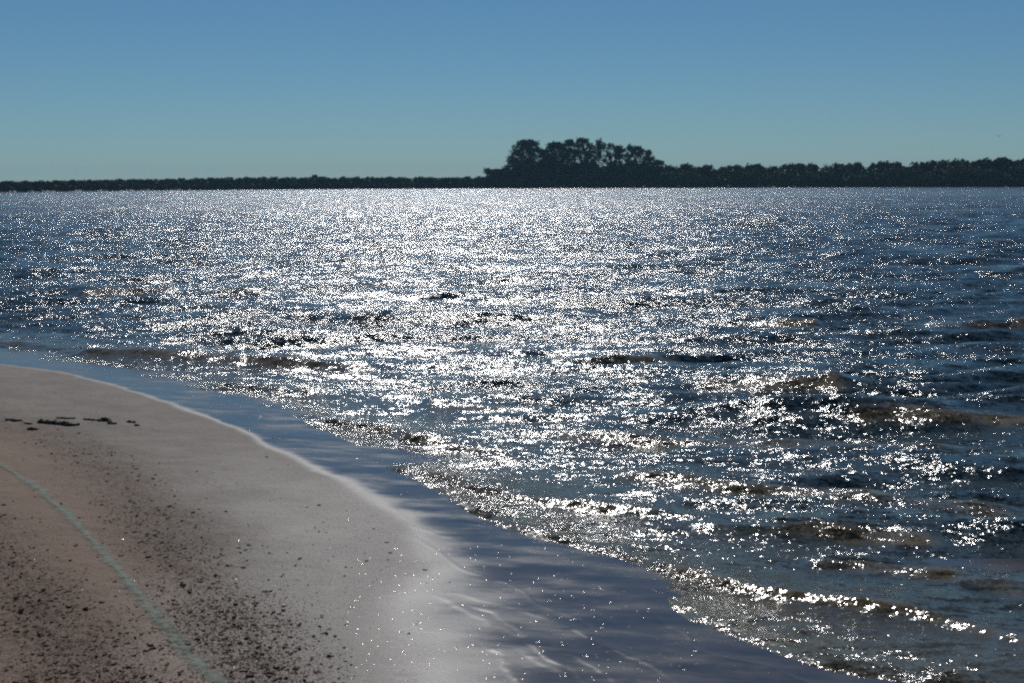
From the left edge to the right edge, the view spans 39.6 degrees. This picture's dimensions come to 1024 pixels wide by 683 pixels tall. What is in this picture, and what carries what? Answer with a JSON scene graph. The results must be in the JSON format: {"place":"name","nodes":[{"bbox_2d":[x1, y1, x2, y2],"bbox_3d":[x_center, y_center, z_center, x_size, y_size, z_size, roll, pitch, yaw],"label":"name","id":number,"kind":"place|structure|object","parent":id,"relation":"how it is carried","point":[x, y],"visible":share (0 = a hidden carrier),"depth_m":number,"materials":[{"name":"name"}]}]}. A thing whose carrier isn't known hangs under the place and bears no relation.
{"place":"outdoors","nodes":[
{"label":"outdoors","id":0,"kind":"place"},
{"bbox_2d":[0,187,1023,682],"bbox_3d":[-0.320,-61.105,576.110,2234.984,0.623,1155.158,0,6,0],"label":"lake water","id":1,"kind":"structure","parent":0,"point":[788,423],"depth_m":25.30,"materials":[{"name":"blue liquid"}]},
{"bbox_2d":[751,169,770,184],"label":"shore shrub","id":2,"kind":"object","parent":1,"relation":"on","point":[765,179],"visible":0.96,"depth_m":728.67,"materials":[{"name":"green plant"}]},
{"bbox_2d":[893,167,910,186],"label":"shore shrub","id":3,"kind":"object","parent":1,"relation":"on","point":[900,176],"visible":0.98,"depth_m":688.48,"materials":[{"name":"green plant"}]},
{"bbox_2d":[996,167,1015,185],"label":"shore shrub","id":4,"kind":"object","parent":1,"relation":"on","point":[1005,178],"visible":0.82,"depth_m":648.64,"materials":[{"name":"green plant"}]},
{"bbox_2d":[0,185,1023,682],"bbox_3d":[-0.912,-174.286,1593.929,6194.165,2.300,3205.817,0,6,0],"label":"sand ground","id":5,"kind":"structure","parent":0,"point":[278,463],"depth_m":11.01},
{"bbox_2d":[37,418,79,425],"bbox_3d":[-5.506,0.985,17.148,0.661,0.089,0.142,3,7,26],"label":"driftwood","id":6,"kind":"object","parent":5,"relation":"on","point":[55,422],"visible":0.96,"depth_m":17.10,"materials":[{"name":"brown wood"}]},
{"bbox_2d":[0,463,228,682],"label":"algae line","id":7,"kind":"object","parent":5,"relation":"on","point":[199,663],"visible":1,"depth_m":9.93,"materials":[{"name":"green plant"}]},
{"bbox_2d":[218,178,229,188],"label":"belt tree","id":8,"kind":"object","parent":5,"relation":"on","point":[221,181],"visible":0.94,"depth_m":783.58,"materials":[{"name":"green plant"}]},
{"bbox_2d":[0,392,467,682],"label":"beach litter","id":9,"kind":"object","parent":5,"relation":"on","point":[155,668],"visible":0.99,"depth_m":9.39,"materials":[{"name":"brown plant"}]},
{"bbox_2d":[256,176,266,187],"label":"belt tree","id":10,"kind":"object","parent":5,"relation":"on","point":[263,179],"visible":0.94,"depth_m":799.39,"materials":[{"name":"green plant"}]},
{"bbox_2d":[360,177,374,187],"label":"belt tree","id":11,"kind":"object","parent":5,"relation":"on","point":[364,179],"visible":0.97,"depth_m":813.50,"materials":[{"name":"green plant"}]},
{"bbox_2d":[374,177,384,187],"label":"belt tree","id":12,"kind":"object","parent":5,"relation":"on","point":[379,180],"visible":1,"depth_m":813.87,"materials":[{"name":"green plant"}]},
{"bbox_2d":[454,177,469,186],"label":"belt tree","id":13,"kind":"object","parent":5,"relation":"on","point":[460,179],"visible":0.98,"depth_m":817.32,"materials":[{"name":"green plant"}]},
{"bbox_2d":[490,168,507,185],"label":"tree","id":14,"kind":"object","parent":5,"relation":"on","point":[496,173],"visible":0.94,"depth_m":815.81,"materials":[{"name":"green plant"}]},
{"bbox_2d":[0,167,1011,191],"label":"undergrowth","id":15,"kind":"object","parent":5,"relation":"on","point":[211,186],"visible":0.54,"depth_m":753.77,"materials":[{"name":"green plant"}]},
{"bbox_2d":[504,158,523,186],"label":"tall tree","id":16,"kind":"object","parent":5,"relation":"on","point":[508,170],"visible":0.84,"depth_m":813.49,"materials":[{"name":"green plant"}]},
{"bbox_2d":[513,174,531,187],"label":"shore shrub","id":17,"kind":"object","parent":5,"relation":"on","point":[518,183],"visible":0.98,"depth_m":802.94,"materials":[{"name":"green plant"}]},
{"bbox_2d":[506,139,542,176],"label":"tall tree","id":18,"kind":"object","parent":5,"relation":"on","point":[525,162],"visible":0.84,"depth_m":812.00,"materials":[{"name":"green plant"}]},
{"bbox_2d":[517,172,534,187],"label":"shore shrub","id":19,"kind":"object","parent":5,"relation":"on","point":[522,175],"visible":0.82,"depth_m":806.90,"materials":[{"name":"green plant"}]},
{"bbox_2d":[521,170,540,187],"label":"shore shrub","id":20,"kind":"object","parent":5,"relation":"on","point":[532,174],"visible":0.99,"depth_m":803.20,"materials":[{"name":"green plant"}]},
{"bbox_2d":[533,149,547,166],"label":"tall tree","id":21,"kind":"object","parent":5,"relation":"on","point":[542,156],"visible":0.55,"depth_m":815.20,"materials":[{"name":"green plant"}]},
{"bbox_2d":[535,172,554,187],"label":"shore shrub","id":22,"kind":"object","parent":5,"relation":"on","point":[541,178],"visible":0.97,"depth_m":800.91,"materials":[{"name":"green plant"}]},
{"bbox_2d":[543,141,569,186],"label":"tall tree","id":23,"kind":"object","parent":5,"relation":"on","point":[552,160],"visible":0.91,"depth_m":807.16,"materials":[{"name":"green plant"}]},
{"bbox_2d":[547,173,566,186],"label":"shore shrub","id":24,"kind":"object","parent":5,"relation":"on","point":[559,181],"visible":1,"depth_m":797.17,"materials":[{"name":"green plant"}]},
{"bbox_2d":[557,139,577,176],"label":"tall tree","id":25,"kind":"object","parent":5,"relation":"on","point":[568,143],"visible":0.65,"depth_m":809.06,"materials":[{"name":"green plant"}]},
{"bbox_2d":[561,166,573,186],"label":"woodland tree","id":26,"kind":"object","parent":5,"relation":"on","point":[570,170],"visible":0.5,"depth_m":804.83,"materials":[{"name":"green plant"}]},
{"bbox_2d":[565,178,573,187],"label":"shore shrub","id":27,"kind":"object","parent":5,"relation":"on","point":[568,182],"visible":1,"depth_m":794.26,"materials":[{"name":"green plant"}]},
{"bbox_2d":[573,173,587,187],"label":"shore shrub","id":28,"kind":"object","parent":5,"relation":"on","point":[578,176],"visible":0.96,"depth_m":792.05,"materials":[{"name":"green plant"}]},
{"bbox_2d":[571,137,592,186],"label":"tall tree","id":29,"kind":"object","parent":5,"relation":"on","point":[580,143],"visible":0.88,"depth_m":800.39,"materials":[{"name":"green plant"}]},
{"bbox_2d":[579,172,597,187],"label":"shore shrub","id":30,"kind":"object","parent":5,"relation":"on","point":[590,181],"visible":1,"depth_m":788.74,"materials":[{"name":"green plant"}]},
{"bbox_2d":[580,162,597,185],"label":"woodland tree","id":31,"kind":"object","parent":5,"relation":"on","point":[587,170],"visible":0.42,"depth_m":796.96,"materials":[{"name":"green plant"}]},
{"bbox_2d":[588,146,596,166],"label":"tall tree","id":32,"kind":"object","parent":5,"relation":"on","point":[592,151],"visible":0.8,"depth_m":802.67,"materials":[{"name":"green plant"}]},
{"bbox_2d":[590,137,607,170],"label":"tall tree","id":33,"kind":"object","parent":5,"relation":"on","point":[600,146],"visible":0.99,"depth_m":796.09,"materials":[{"name":"green plant"}]},
{"bbox_2d":[596,169,616,187],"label":"shore shrub","id":34,"kind":"object","parent":5,"relation":"on","point":[605,173],"visible":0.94,"depth_m":783.54,"materials":[{"name":"green plant"}]},
{"bbox_2d":[601,143,617,166],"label":"tall tree","id":35,"kind":"object","parent":5,"relation":"on","point":[608,154],"visible":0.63,"depth_m":794.98,"materials":[{"name":"green plant"}]},
{"bbox_2d":[611,144,626,175],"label":"tall tree","id":36,"kind":"object","parent":5,"relation":"on","point":[618,150],"visible":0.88,"depth_m":787.92,"materials":[{"name":"green plant"}]},
{"bbox_2d":[612,173,625,187],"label":"shore shrub","id":37,"kind":"object","parent":5,"relation":"on","point":[615,180],"visible":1,"depth_m":776.48,"materials":[{"name":"green plant"}]},
{"bbox_2d":[618,173,633,186],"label":"shore shrub","id":38,"kind":"object","parent":5,"relation":"on","point":[621,176],"visible":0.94,"depth_m":776.07,"materials":[{"name":"green plant"}]},
{"bbox_2d":[624,144,633,172],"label":"tall tree","id":39,"kind":"object","parent":5,"relation":"on","point":[628,147],"visible":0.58,"depth_m":788.05,"materials":[{"name":"green plant"}]},
{"bbox_2d":[622,173,639,187],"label":"shore shrub","id":40,"kind":"object","parent":5,"relation":"on","point":[630,184],"visible":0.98,"depth_m":772.85,"materials":[{"name":"green plant"}]},
{"bbox_2d":[625,145,645,178],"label":"tall tree","id":41,"kind":"object","parent":5,"relation":"on","point":[632,164],"visible":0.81,"depth_m":780.85,"materials":[{"name":"green plant"}]},
{"bbox_2d":[633,173,647,186],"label":"shore shrub","id":42,"kind":"object","parent":5,"relation":"on","point":[639,179],"visible":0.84,"depth_m":770.16,"materials":[{"name":"green plant"}]},
{"bbox_2d":[639,149,654,175],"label":"tall tree","id":43,"kind":"object","parent":5,"relation":"on","point":[647,164],"visible":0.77,"depth_m":773.04,"materials":[{"name":"green plant"}]},
{"bbox_2d":[642,174,656,187],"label":"shore shrub","id":44,"kind":"object","parent":5,"relation":"on","point":[647,178],"visible":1,"depth_m":763.69,"materials":[{"name":"green plant"}]},
{"bbox_2d":[645,172,658,185],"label":"shore shrub","id":45,"kind":"object","parent":5,"relation":"on","point":[654,175],"visible":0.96,"depth_m":764.37,"materials":[{"name":"green plant"}]},
{"bbox_2d":[649,159,664,179],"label":"tree","id":46,"kind":"object","parent":5,"relation":"on","point":[657,163],"visible":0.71,"depth_m":769.89,"materials":[{"name":"green plant"}]},
{"bbox_2d":[657,172,676,186],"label":"shore shrub","id":47,"kind":"object","parent":5,"relation":"on","point":[663,181],"visible":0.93,"depth_m":758.43,"materials":[{"name":"green plant"}]},
{"bbox_2d":[666,171,677,186],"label":"shore shrub","id":48,"kind":"object","parent":5,"relation":"on","point":[674,183],"visible":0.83,"depth_m":756.63,"materials":[{"name":"green plant"}]},
{"bbox_2d":[665,166,680,184],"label":"woodland tree","id":49,"kind":"object","parent":5,"relation":"on","point":[674,168],"visible":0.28,"depth_m":764.75,"materials":[{"name":"green plant"}]},
{"bbox_2d":[673,172,690,187],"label":"shore shrub","id":50,"kind":"object","parent":5,"relation":"on","point":[677,178],"visible":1,"depth_m":749.06,"materials":[{"name":"green plant"}]},
{"bbox_2d":[676,163,695,172],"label":"woodland tree","id":51,"kind":"object","parent":5,"relation":"on","point":[687,167],"visible":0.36,"depth_m":759.65,"materials":[{"name":"green plant"}]},
{"bbox_2d":[678,171,696,186],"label":"shore shrub","id":52,"kind":"object","parent":5,"relation":"on","point":[687,174],"visible":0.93,"depth_m":750.04,"materials":[{"name":"green plant"}]},
{"bbox_2d":[691,173,704,186],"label":"shore shrub","id":53,"kind":"object","parent":5,"relation":"on","point":[696,177],"visible":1,"depth_m":744.98,"materials":[{"name":"green plant"}]},
{"bbox_2d":[699,164,714,178],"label":"woodland tree","id":54,"kind":"object","parent":5,"relation":"on","point":[709,168],"visible":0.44,"depth_m":752.69,"materials":[{"name":"green plant"}]},
{"bbox_2d":[697,165,716,175],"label":"woodland tree","id":55,"kind":"object","parent":5,"relation":"on","point":[703,171],"visible":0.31,"depth_m":752.24,"materials":[{"name":"green plant"}]},
{"bbox_2d":[701,176,716,186],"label":"shore shrub","id":56,"kind":"object","parent":5,"relation":"on","point":[710,182],"visible":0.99,"depth_m":743.39,"materials":[{"name":"green plant"}]},
{"bbox_2d":[709,168,727,185],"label":"woodland tree","id":57,"kind":"object","parent":5,"relation":"on","point":[714,172],"visible":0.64,"depth_m":747.67,"materials":[{"name":"green plant"}]},
{"bbox_2d":[718,165,729,185],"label":"woodland tree","id":58,"kind":"object","parent":5,"relation":"on","point":[724,168],"visible":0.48,"depth_m":749.20,"materials":[{"name":"green plant"}]},
{"bbox_2d":[727,165,742,185],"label":"woodland tree","id":59,"kind":"object","parent":5,"relation":"on","point":[731,167],"visible":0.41,"depth_m":743.85,"materials":[{"name":"green plant"}]},
{"bbox_2d":[728,170,742,186],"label":"shore shrub","id":60,"kind":"object","parent":5,"relation":"on","point":[736,177],"visible":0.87,"depth_m":735.94,"materials":[{"name":"green plant"}]},
{"bbox_2d":[740,172,757,186],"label":"shore shrub","id":61,"kind":"object","parent":5,"relation":"on","point":[745,181],"visible":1,"depth_m":729.19,"materials":[{"name":"green plant"}]},
{"bbox_2d":[741,170,763,186],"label":"shore shrub","id":62,"kind":"object","parent":5,"relation":"on","point":[753,185],"visible":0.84,"depth_m":731.60,"materials":[{"name":"green plant"}]},
{"bbox_2d":[741,163,767,185],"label":"woodland tree","id":63,"kind":"object","parent":5,"relation":"on","point":[749,167],"visible":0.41,"depth_m":739.53,"materials":[{"name":"green plant"}]},
{"bbox_2d":[753,164,769,185],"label":"woodland tree","id":64,"kind":"object","parent":5,"relation":"on","point":[761,168],"visible":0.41,"depth_m":737.22,"materials":[{"name":"green plant"}]},
{"bbox_2d":[768,175,782,186],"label":"shore shrub","id":65,"kind":"object","parent":5,"relation":"on","point":[776,183],"visible":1,"depth_m":721.88,"materials":[{"name":"green plant"}]},
{"bbox_2d":[773,163,794,174],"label":"woodland tree","id":66,"kind":"object","parent":5,"relation":"on","point":[783,166],"visible":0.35,"depth_m":738.47,"materials":[{"name":"green plant"}]},
{"bbox_2d":[778,171,795,186],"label":"shore shrub","id":67,"kind":"object","parent":5,"relation":"on","point":[783,174],"visible":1,"depth_m":722.37,"materials":[{"name":"green plant"}]},
{"bbox_2d":[793,175,806,186],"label":"shore shrub","id":68,"kind":"object","parent":5,"relation":"on","point":[799,180],"visible":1,"depth_m":718.67,"materials":[{"name":"green plant"}]},
{"bbox_2d":[794,163,815,185],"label":"woodland tree","id":69,"kind":"object","parent":5,"relation":"on","point":[799,166],"visible":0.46,"depth_m":725.94,"materials":[{"name":"green plant"}]},
{"bbox_2d":[809,171,827,186],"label":"shore shrub","id":70,"kind":"object","parent":5,"relation":"on","point":[815,182],"visible":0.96,"depth_m":713.94,"materials":[{"name":"green plant"}]},
{"bbox_2d":[819,162,838,185],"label":"woodland tree","id":71,"kind":"object","parent":5,"relation":"on","point":[822,168],"visible":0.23,"depth_m":725.77,"materials":[{"name":"green plant"}]},
{"bbox_2d":[818,169,840,186],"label":"shore shrub","id":72,"kind":"object","parent":5,"relation":"on","point":[831,174],"visible":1,"depth_m":708.92,"materials":[{"name":"green plant"}]},
{"bbox_2d":[825,164,846,177],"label":"woodland tree","id":73,"kind":"object","parent":5,"relation":"on","point":[836,168],"visible":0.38,"depth_m":715.87,"materials":[{"name":"green plant"}]},
{"bbox_2d":[830,172,845,185],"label":"shore shrub","id":74,"kind":"object","parent":5,"relation":"on","point":[837,176],"visible":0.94,"depth_m":710.08,"materials":[{"name":"green plant"}]},
{"bbox_2d":[840,172,855,186],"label":"shore shrub","id":75,"kind":"object","parent":5,"relation":"on","point":[844,181],"visible":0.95,"depth_m":703.12,"materials":[{"name":"green plant"}]},
{"bbox_2d":[848,174,860,186],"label":"shore shrub","id":76,"kind":"object","parent":5,"relation":"on","point":[854,176],"visible":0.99,"depth_m":702.37,"materials":[{"name":"green plant"}]},
{"bbox_2d":[851,162,864,173],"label":"woodland tree","id":77,"kind":"object","parent":5,"relation":"on","point":[858,165],"visible":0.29,"depth_m":714.00,"materials":[{"name":"green plant"}]},
{"bbox_2d":[853,173,867,186],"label":"shore shrub","id":78,"kind":"object","parent":5,"relation":"on","point":[864,180],"visible":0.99,"depth_m":701.55,"materials":[{"name":"green plant"}]},
{"bbox_2d":[867,172,885,186],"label":"shore shrub","id":79,"kind":"object","parent":5,"relation":"on","point":[873,180],"visible":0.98,"depth_m":695.05,"materials":[{"name":"green plant"}]},
{"bbox_2d":[873,160,888,172],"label":"woodland tree","id":80,"kind":"object","parent":5,"relation":"on","point":[883,164],"visible":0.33,"depth_m":706.19,"materials":[{"name":"green plant"}]},
{"bbox_2d":[876,167,893,185],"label":"shore shrub","id":81,"kind":"object","parent":5,"relation":"on","point":[887,177],"visible":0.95,"depth_m":692.59,"materials":[{"name":"green plant"}]},
{"bbox_2d":[884,161,906,185],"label":"woodland tree","id":82,"kind":"object","parent":5,"relation":"on","point":[896,164],"visible":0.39,"depth_m":698.74,"materials":[{"name":"green plant"}]},
{"bbox_2d":[888,167,904,186],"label":"shore shrub","id":83,"kind":"object","parent":5,"relation":"on","point":[891,175],"visible":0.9,"depth_m":691.76,"materials":[{"name":"green plant"}]},
{"bbox_2d":[897,169,919,186],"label":"shore shrub","id":84,"kind":"object","parent":5,"relation":"on","point":[909,172],"visible":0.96,"depth_m":686.38,"materials":[{"name":"green plant"}]},
{"bbox_2d":[911,172,921,185],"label":"shore shrub","id":85,"kind":"object","parent":5,"relation":"on","point":[918,175],"visible":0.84,"depth_m":682.92,"materials":[{"name":"green plant"}]},
{"bbox_2d":[909,163,927,183],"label":"woodland tree","id":86,"kind":"object","parent":5,"relation":"on","point":[919,168],"visible":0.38,"depth_m":690.04,"materials":[{"name":"green plant"}]},
{"bbox_2d":[918,160,937,184],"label":"woodland tree","id":87,"kind":"object","parent":5,"relation":"on","point":[929,165],"visible":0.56,"depth_m":686.46,"materials":[{"name":"green plant"}]},
{"bbox_2d":[920,171,937,186],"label":"shore shrub","id":88,"kind":"object","parent":5,"relation":"on","point":[929,179],"visible":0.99,"depth_m":676.26,"materials":[{"name":"green plant"}]},
{"bbox_2d":[931,166,953,185],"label":"shore shrub","id":89,"kind":"object","parent":5,"relation":"on","point":[939,176],"visible":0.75,"depth_m":673.87,"materials":[{"name":"green plant"}]},
{"bbox_2d":[935,159,949,167],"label":"woodland tree","id":90,"kind":"object","parent":5,"relation":"on","point":[943,162],"visible":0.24,"depth_m":684.60,"materials":[{"name":"green plant"}]},
{"bbox_2d":[937,168,960,186],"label":"shore shrub","id":91,"kind":"object","parent":5,"relation":"on","point":[944,180],"visible":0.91,"depth_m":667.24,"materials":[{"name":"green plant"}]},
{"bbox_2d":[941,165,971,186],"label":"shore shrub","id":92,"kind":"object","parent":5,"relation":"on","point":[961,170],"visible":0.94,"depth_m":665.89,"materials":[{"name":"green plant"}]},
{"bbox_2d":[948,158,968,167],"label":"woodland tree","id":93,"kind":"object","parent":5,"relation":"on","point":[966,162],"visible":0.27,"depth_m":680.46,"materials":[{"name":"green plant"}]},
{"bbox_2d":[963,168,979,186],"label":"shore shrub","id":94,"kind":"object","parent":5,"relation":"on","point":[969,173],"visible":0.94,"depth_m":660.21,"materials":[{"name":"green plant"}]},
{"bbox_2d":[968,166,988,186],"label":"shore shrub","id":95,"kind":"object","parent":5,"relation":"on","point":[978,175],"visible":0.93,"depth_m":657.24,"materials":[{"name":"green plant"}]},
{"bbox_2d":[976,158,993,169],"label":"woodland tree","id":96,"kind":"object","parent":5,"relation":"on","point":[979,161],"visible":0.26,"depth_m":666.97,"materials":[{"name":"green plant"}]},
{"bbox_2d":[980,168,997,186],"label":"shore shrub","id":97,"kind":"object","parent":5,"relation":"on","point":[987,172],"visible":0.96,"depth_m":653.69,"materials":[{"name":"green plant"}]},
{"bbox_2d":[979,161,1004,171],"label":"woodland tree","id":98,"kind":"object","parent":5,"relation":"on","point":[988,164],"visible":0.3,"depth_m":664.88,"materials":[{"name":"green plant"}]},
{"bbox_2d":[990,157,1005,169],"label":"woodland tree","id":99,"kind":"object","parent":5,"relation":"on","point":[998,161],"visible":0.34,"depth_m":663.95,"materials":[{"name":"green plant"}]},
{"bbox_2d":[986,169,1010,186],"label":"shore shrub","id":100,"kind":"object","parent":5,"relation":"on","point":[998,172],"visible":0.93,"depth_m":652.11,"materials":[{"name":"green plant"}]},
{"bbox_2d":[995,157,1011,171],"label":"woodland tree","id":101,"kind":"object","parent":5,"relation":"on","point":[1006,162],"visible":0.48,"depth_m":663.11,"materials":[{"name":"green plant"}]},
{"bbox_2d":[1006,163,1023,186],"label":"shore shrub","id":102,"kind":"object","parent":5,"relation":"on","point":[1013,178],"visible":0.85,"depth_m":644.51,"materials":[{"name":"green plant"}]},
{"bbox_2d":[1007,167,1022,186],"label":"shore shrub","id":103,"kind":"object","parent":5,"relation":"on","point":[1011,171],"visible":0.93,"depth_m":645.32,"materials":[{"name":"green plant"}]},
{"bbox_2d":[1013,165,1023,185],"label":"shore shrub","id":104,"kind":"object","parent":5,"relation":"on","point":[1018,173],"visible":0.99,"depth_m":642.36,"materials":[{"name":"green plant"}]},
{"bbox_2d":[0,0,1023,181],"label":"sky","id":105,"kind":"structure","parent":0,"point":[93,90],"materials":[{"name":"blue"}]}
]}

